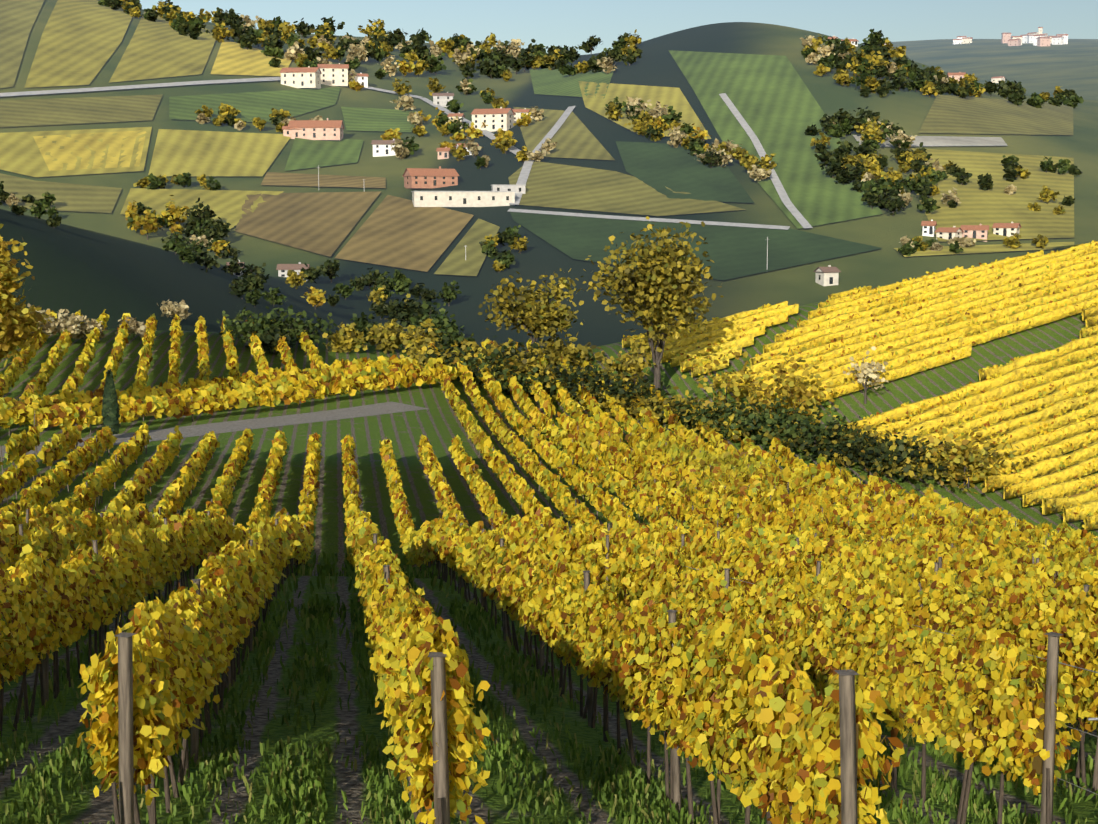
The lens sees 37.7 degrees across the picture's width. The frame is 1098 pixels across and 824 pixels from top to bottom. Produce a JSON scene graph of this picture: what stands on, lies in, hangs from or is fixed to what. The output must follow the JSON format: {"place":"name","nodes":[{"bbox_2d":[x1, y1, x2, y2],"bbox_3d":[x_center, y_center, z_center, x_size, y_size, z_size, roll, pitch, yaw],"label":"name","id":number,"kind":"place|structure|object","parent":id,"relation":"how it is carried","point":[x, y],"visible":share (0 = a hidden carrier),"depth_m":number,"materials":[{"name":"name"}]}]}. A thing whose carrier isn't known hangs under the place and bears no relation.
{"place":"outdoors","nodes":[
{"label":"outdoors","id":0,"kind":"place"},
{"bbox_2d":[0,127,151,176],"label":"field","id":1,"kind":"structure","parent":0,"point":[20,152],"depth_m":601.59,"materials":[{"name":"yellow plant"}]},
{"bbox_2d":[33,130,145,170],"bbox_3d":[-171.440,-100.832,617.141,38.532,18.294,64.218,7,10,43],"label":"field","id":2,"kind":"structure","parent":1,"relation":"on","point":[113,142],"depth_m":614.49,"materials":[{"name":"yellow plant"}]},
{"bbox_2d":[24,0,131,87],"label":"field","id":3,"kind":"structure","parent":0,"point":[80,41],"depth_m":772.78,"materials":[{"name":"yellow plant"}]},
{"bbox_2d":[109,11,215,81],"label":"field","id":4,"kind":"structure","parent":0,"point":[160,47],"depth_m":781.01,"materials":[{"name":"yellow plant"}]},
{"bbox_2d":[0,77,421,97],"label":"road","id":5,"kind":"structure","parent":0,"point":[141,86],"depth_m":716.09,"materials":[{"name":"grey asphalt"}]},
{"bbox_2d":[0,402,427,456],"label":"dirt road","id":6,"kind":"structure","parent":0,"point":[293,419],"depth_m":137.99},
{"bbox_2d":[148,129,289,175],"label":"field","id":7,"kind":"structure","parent":0,"point":[200,153],"depth_m":642.71,"materials":[{"name":"yellow plant"}]},
{"bbox_2d":[211,39,291,75],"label":"field","id":8,"kind":"structure","parent":0,"point":[233,58],"depth_m":791.43,"materials":[{"name":"yellow plant"}]},
{"bbox_2d":[235,191,380,256],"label":"field","id":9,"kind":"structure","parent":0,"point":[322,223],"depth_m":548.47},
{"bbox_2d":[261,172,385,187],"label":"field","id":10,"kind":"structure","parent":0,"point":[285,179],"depth_m":613.94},
{"bbox_2d":[284,138,363,170],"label":"field","id":11,"kind":"structure","parent":0,"point":[306,153],"depth_m":663.86,"materials":[{"name":"green plant"}]},
{"bbox_2d":[341,107,417,131],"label":"field","id":12,"kind":"structure","parent":0,"point":[365,119],"depth_m":731.65,"materials":[{"name":"green plant"}]},
{"bbox_2d":[420,98,520,154],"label":"road","id":13,"kind":"structure","parent":0,"point":[513,149],"depth_m":716.83,"materials":[{"name":"grey asphalt"}]},
{"bbox_2d":[509,106,574,204],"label":"road","id":14,"kind":"structure","parent":0,"point":[524,173],"depth_m":634.99,"materials":[{"name":"grey asphalt"}]},
{"bbox_2d":[0,240,1097,823],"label":"vine","id":15,"kind":"object","parent":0,"point":[186,640],"depth_m":27.18,"materials":[{"name":"yellow plant"}]},
{"bbox_2d":[0,0,1097,823],"bbox_3d":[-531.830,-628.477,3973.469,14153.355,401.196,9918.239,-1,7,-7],"label":"ground","id":16,"kind":"structure","parent":0,"point":[92,264],"depth_m":189.76,"materials":[{"name":"green plant"}]},
{"bbox_2d":[0,0,43,87],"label":"field","id":17,"kind":"structure","parent":16,"relation":"on","point":[17,19],"depth_m":770.15,"materials":[{"name":"yellow plant"}]},
{"bbox_2d":[0,224,50,366],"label":"yellow foliage","id":18,"kind":"object","parent":16,"relation":"on","point":[19,324],"visible":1,"depth_m":117.69,"materials":[{"name":"yellow plant"}]},
{"bbox_2d":[0,173,121,212],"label":"field","id":19,"kind":"structure","parent":16,"relation":"on","point":[79,197],"depth_m":563.70,"materials":[{"name":"yellow plant"}]},
{"bbox_2d":[0,95,161,126],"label":"field","id":20,"kind":"structure","parent":16,"relation":"on","point":[36,112],"depth_m":659.86,"materials":[{"name":"plant"}]},
{"bbox_2d":[101,370,120,434],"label":"cypress tree","id":21,"kind":"object","parent":16,"relation":"on","point":[110,411],"visible":0.92,"depth_m":122.37,"materials":[{"name":"green plant"}]},
{"bbox_2d":[120,188,283,228],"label":"field","id":22,"kind":"structure","parent":16,"relation":"on","point":[225,206],"depth_m":577.27,"materials":[{"name":"yellow plant"}]},
{"bbox_2d":[226,260,245,276],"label":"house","id":23,"kind":"structure","parent":16,"relation":"on","point":[237,274],"depth_m":364.84,"materials":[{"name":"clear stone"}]},
{"bbox_2d":[169,87,340,122],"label":"field","id":24,"kind":"structure","parent":16,"relation":"on","point":[250,106],"depth_m":720.99,"materials":[{"name":"green plant"}]},
{"bbox_2d":[282,126,297,138],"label":"farmhouse","id":25,"kind":"object","parent":16,"relation":"on","point":[291,133],"visible":0.56,"depth_m":683.38,"materials":[{"name":"paint"}]},
{"bbox_2d":[276,262,309,280],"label":"house","id":26,"kind":"structure","parent":16,"relation":"on","point":[282,269],"depth_m":447.87,"materials":[{"name":"brown tile"}]},
{"bbox_2d":[279,66,321,88],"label":"villa","id":27,"kind":"object","parent":16,"relation":"on","point":[308,77],"visible":1,"depth_m":762.27,"materials":[{"name":"paint"}]},
{"bbox_2d":[287,118,343,139],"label":"farmhouse","id":28,"kind":"object","parent":16,"relation":"on","point":[327,129],"visible":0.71,"depth_m":683.86,"materials":[{"name":"paint"}]},
{"bbox_2d":[317,63,348,86],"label":"house","id":29,"kind":"structure","parent":16,"relation":"on","point":[334,74],"depth_m":780.70,"materials":[{"name":"paint"}]},
{"bbox_2d":[350,73,368,88],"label":"house","id":30,"kind":"structure","parent":16,"relation":"on","point":[361,78],"depth_m":789.47,"materials":[{"name":"paint"}]},
{"bbox_2d":[371,139,401,156],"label":"white house","id":31,"kind":"structure","parent":16,"relation":"on","point":[381,147],"depth_m":661.29,"materials":[{"name":"white paint"}]},
{"bbox_2d":[335,195,473,271],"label":"field","id":32,"kind":"structure","parent":16,"relation":"on","point":[395,231],"depth_m":517.14,"materials":[{"name":"brown soil"}]},
{"bbox_2d":[403,166,458,187],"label":"house","id":33,"kind":"structure","parent":16,"relation":"on","point":[425,178],"depth_m":590.58,"materials":[{"name":"brick"}]},
{"bbox_2d":[432,92,453,106],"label":"house","id":34,"kind":"structure","parent":16,"relation":"on","point":[442,99],"depth_m":779.20,"materials":[{"name":"white paint"}]},
{"bbox_2d":[436,147,450,158],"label":"house","id":35,"kind":"structure","parent":16,"relation":"on","point":[443,153],"depth_m":643.36,"materials":[{"name":"paint"}]},
{"bbox_2d":[447,112,464,127],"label":"house","id":36,"kind":"structure","parent":16,"relation":"on","point":[459,114],"depth_m":715.95,"materials":[{"name":"tile"}]},
{"bbox_2d":[411,191,514,206],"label":"building","id":37,"kind":"structure","parent":16,"relation":"on","point":[459,198],"depth_m":558.09,"materials":[{"name":"beige paint"}]},
{"bbox_2d":[434,218,499,275],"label":"field","id":38,"kind":"structure","parent":16,"relation":"on","point":[455,262],"depth_m":495.74,"materials":[{"name":"yellow plant"}]},
{"bbox_2d":[455,143,478,155],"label":"house","id":39,"kind":"structure","parent":16,"relation":"on","point":[457,146],"depth_m":645.23,"materials":[{"name":"tile"}]},
{"bbox_2d":[471,107,514,131],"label":"house","id":40,"kind":"structure","parent":16,"relation":"on","point":[495,119],"depth_m":695.22,"materials":[{"name":"paint"}]},
{"bbox_2d":[491,185,525,193],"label":"building","id":41,"kind":"structure","parent":16,"relation":"on","point":[518,188],"depth_m":573.32,"materials":[{"name":"beige paint"}]},
{"bbox_2d":[5,14,1016,389],"bbox_3d":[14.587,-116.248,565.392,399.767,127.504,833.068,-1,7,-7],"label":"trees","id":42,"kind":"object","parent":16,"relation":"on","point":[73,324],"visible":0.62,"depth_m":628.73,"materials":[{"name":"beige plant"}]},
{"bbox_2d":[512,108,532,122],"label":"house","id":43,"kind":"structure","parent":16,"relation":"on","point":[518,113],"depth_m":710.39,"materials":[{"name":"paint"}]},
{"bbox_2d":[2,7,1076,486],"bbox_3d":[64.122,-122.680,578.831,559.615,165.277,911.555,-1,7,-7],"label":"tree trunks","id":44,"kind":"object","parent":16,"relation":"on","point":[656,355],"visible":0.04,"depth_m":186.87,"materials":[{"name":"brown plant"}]},
{"bbox_2d":[478,268,583,341],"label":"tree","id":45,"kind":"object","parent":44,"relation":"attached to","point":[543,316],"visible":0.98,"depth_m":184.55,"materials":[{"name":"yellow plant"}]},
{"bbox_2d":[0,0,1083,488],"bbox_3d":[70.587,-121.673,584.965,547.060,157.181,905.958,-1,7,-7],"label":"dark foliage","id":46,"kind":"object","parent":16,"relation":"on","point":[1012,92],"visible":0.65,"depth_m":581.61,"materials":[{"name":"green plant"}]},
{"bbox_2d":[0,395,1097,823],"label":"vineyard posts","id":47,"kind":"object","parent":16,"relation":"on","point":[848,769],"visible":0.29,"depth_m":12.34,"materials":[{"name":"wood"}]},
{"bbox_2d":[8,395,1089,675],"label":"vine post caps","id":48,"kind":"object","parent":47,"relation":"on","point":[842,673],"visible":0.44,"depth_m":13.98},
{"bbox_2d":[110,0,1065,490],"bbox_3d":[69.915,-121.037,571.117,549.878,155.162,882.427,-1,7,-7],"label":"trees","id":49,"kind":"object","parent":16,"relation":"on","point":[652,282],"visible":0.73,"depth_m":180.97,"materials":[{"name":"plant"}]},
{"bbox_2d":[125,59,1062,499],"bbox_3d":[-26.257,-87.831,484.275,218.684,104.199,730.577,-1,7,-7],"label":"yellow foliage","id":50,"kind":"object","parent":16,"relation":"on","point":[317,295],"visible":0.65,"depth_m":159.93,"materials":[{"name":"yellow plant"}]},
{"bbox_2d":[766,237,769,267],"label":"pole","id":51,"kind":"object","parent":16,"relation":"on","point":[767,239],"visible":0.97,"depth_m":480.51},
{"bbox_2d":[813,265,840,285],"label":"small house","id":52,"kind":"structure","parent":16,"relation":"on","point":[828,275],"depth_m":464.95,"materials":[{"name":"white paint"}]},
{"bbox_2d":[848,38,858,46],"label":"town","id":53,"kind":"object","parent":16,"relation":"on","point":[854,41],"visible":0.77,"depth_m":866.68,"materials":[{"name":"tile"}]},
{"bbox_2d":[622,241,1097,529],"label":"vine rows","id":54,"kind":"object","parent":16,"relation":"on","point":[1044,476],"visible":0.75,"depth_m":169.96,"materials":[{"name":"yellow plant"}]},
{"bbox_2d":[685,566,1097,794],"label":"trellis wires","id":55,"kind":"object","parent":16,"relation":"on","point":[1091,719],"visible":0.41,"depth_m":14.06,"materials":[{"name":"grey metal"}]},
{"bbox_2d":[947,72,965,80],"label":"house","id":56,"kind":"structure","parent":16,"relation":"on","point":[959,75],"depth_m":824.50,"materials":[{"name":"tile"}]},
{"bbox_2d":[952,39,961,43],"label":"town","id":57,"kind":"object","parent":16,"relation":"on","point":[957,41],"visible":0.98,"depth_m":2773.75,"materials":[{"name":"paint"}]},
{"bbox_2d":[962,37,972,43],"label":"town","id":58,"kind":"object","parent":16,"relation":"on","point":[965,40],"visible":0.96,"depth_m":2779.44,"materials":[{"name":"paint"}]},
{"bbox_2d":[991,76,1004,82],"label":"house","id":59,"kind":"structure","parent":16,"relation":"on","point":[996,79],"depth_m":1679.21,"materials":[{"name":"paint"}]},
{"bbox_2d":[1001,33,1011,42],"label":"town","id":60,"kind":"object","parent":16,"relation":"on","point":[1005,37],"visible":0.83,"depth_m":2715.36,"materials":[{"name":"paint"}]},
{"bbox_2d":[1008,39,1020,45],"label":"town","id":61,"kind":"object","parent":16,"relation":"on","point":[1014,42],"visible":1,"depth_m":2545.71,"materials":[{"name":"paint"}]},
{"bbox_2d":[1011,36,1021,44],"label":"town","id":62,"kind":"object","parent":16,"relation":"on","point":[1016,37],"visible":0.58,"depth_m":2560.75,"materials":[{"name":"paint"}]},
{"bbox_2d":[1020,34,1028,42],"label":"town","id":63,"kind":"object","parent":16,"relation":"on","point":[1024,38],"visible":0.44,"depth_m":2693.08,"materials":[{"name":"paint"}]},
{"bbox_2d":[1027,35,1033,42],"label":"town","id":64,"kind":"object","parent":16,"relation":"on","point":[1030,38],"visible":0.67,"depth_m":2678.82,"materials":[{"name":"paint"}]},
{"bbox_2d":[1033,34,1045,45],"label":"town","id":65,"kind":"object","parent":16,"relation":"on","point":[1036,37],"visible":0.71,"depth_m":2515.31,"materials":[{"name":"paint"}]},
{"bbox_2d":[1038,27,1042,33],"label":"tower","id":66,"kind":"structure","parent":16,"relation":"on","point":[1040,30],"depth_m":2657.65,"materials":[{"name":"paint"}]},
{"bbox_2d":[1037,37,1050,45],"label":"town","id":67,"kind":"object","parent":16,"relation":"on","point":[1043,41],"visible":0.94,"depth_m":2470.45,"materials":[{"name":"paint"}]},
{"bbox_2d":[1052,36,1063,44],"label":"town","id":68,"kind":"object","parent":16,"relation":"on","point":[1057,40],"visible":1,"depth_m":2527.46,"materials":[{"name":"paint"}]},
{"bbox_2d":[1056,34,1067,43],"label":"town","id":69,"kind":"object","parent":16,"relation":"on","point":[1065,36],"visible":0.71,"depth_m":2547.14,"materials":[{"name":"paint"}]},
{"bbox_2d":[513,107,614,159],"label":"field","id":70,"kind":"structure","parent":0,"point":[573,137],"depth_m":659.71,"materials":[{"name":"yellow plant"}]},
{"bbox_2d":[529,67,613,97],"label":"field","id":71,"kind":"structure","parent":0,"point":[545,81],"depth_m":806.73,"materials":[{"name":"green plant"}]},
{"bbox_2d":[140,0,1097,54],"label":"sky","id":72,"kind":"structure","parent":0,"point":[569,23],"materials":[{"name":"blue"}]},
{"bbox_2d":[508,161,745,215],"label":"field","id":73,"kind":"structure","parent":0,"point":[553,185],"depth_m":571.87,"materials":[{"name":"plant"}]},
{"bbox_2d":[578,81,710,138],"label":"field","id":74,"kind":"structure","parent":0,"point":[675,98],"depth_m":724.25,"materials":[{"name":"yellow plant"}]},
{"bbox_2d":[508,209,789,229],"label":"road","id":75,"kind":"structure","parent":0,"point":[655,219],"depth_m":539.79,"materials":[{"name":"grey asphalt"}]},
{"bbox_2d":[615,141,753,202],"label":"field","id":76,"kind":"structure","parent":0,"point":[658,167],"depth_m":594.99,"materials":[{"name":"green plant"}]},
{"bbox_2d":[509,211,880,279],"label":"field","id":77,"kind":"structure","parent":0,"point":[735,251],"depth_m":512.73,"materials":[{"name":"green plant"}]},
{"bbox_2d":[719,93,812,227],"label":"road","id":78,"kind":"structure","parent":0,"point":[791,207],"depth_m":594.28,"materials":[{"name":"grey asphalt"}]},
{"bbox_2d":[668,50,882,228],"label":"field","id":79,"kind":"structure","parent":0,"point":[775,103],"depth_m":665.50,"materials":[{"name":"green plant"}]},
{"bbox_2d":[853,135,1007,146],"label":"road","id":80,"kind":"structure","parent":0,"point":[956,141],"depth_m":649.65,"materials":[{"name":"grey asphalt"}]},
{"bbox_2d":[894,242,1075,256],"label":"field","id":81,"kind":"structure","parent":0,"point":[994,248],"depth_m":503.79,"materials":[{"name":"yellow plant"}]},
{"bbox_2d":[906,148,1073,241],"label":"field","id":82,"kind":"structure","parent":0,"point":[990,207],"depth_m":570.83,"materials":[{"name":"yellow plant"}]},
{"bbox_2d":[921,220,936,236],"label":"house","id":83,"kind":"structure","parent":82,"relation":"on","point":[928,228],"depth_m":518.61,"materials":[{"name":"paint"}]},
{"bbox_2d":[935,226,963,241],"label":"house","id":84,"kind":"structure","parent":82,"relation":"on","point":[948,233],"depth_m":513.65,"materials":[{"name":"paint"}]},
{"bbox_2d":[960,224,988,241],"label":"house","id":85,"kind":"structure","parent":82,"relation":"on","point":[980,231],"depth_m":515.27,"materials":[{"name":"paint"}]},
{"bbox_2d":[992,222,1021,236],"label":"house","id":86,"kind":"structure","parent":82,"relation":"on","point":[1006,229],"depth_m":520.06,"materials":[{"name":"paint"}]},
{"bbox_2d":[919,95,1072,134],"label":"field","id":87,"kind":"structure","parent":0,"point":[957,114],"depth_m":721.71,"materials":[{"name":"plant"}]}
]}

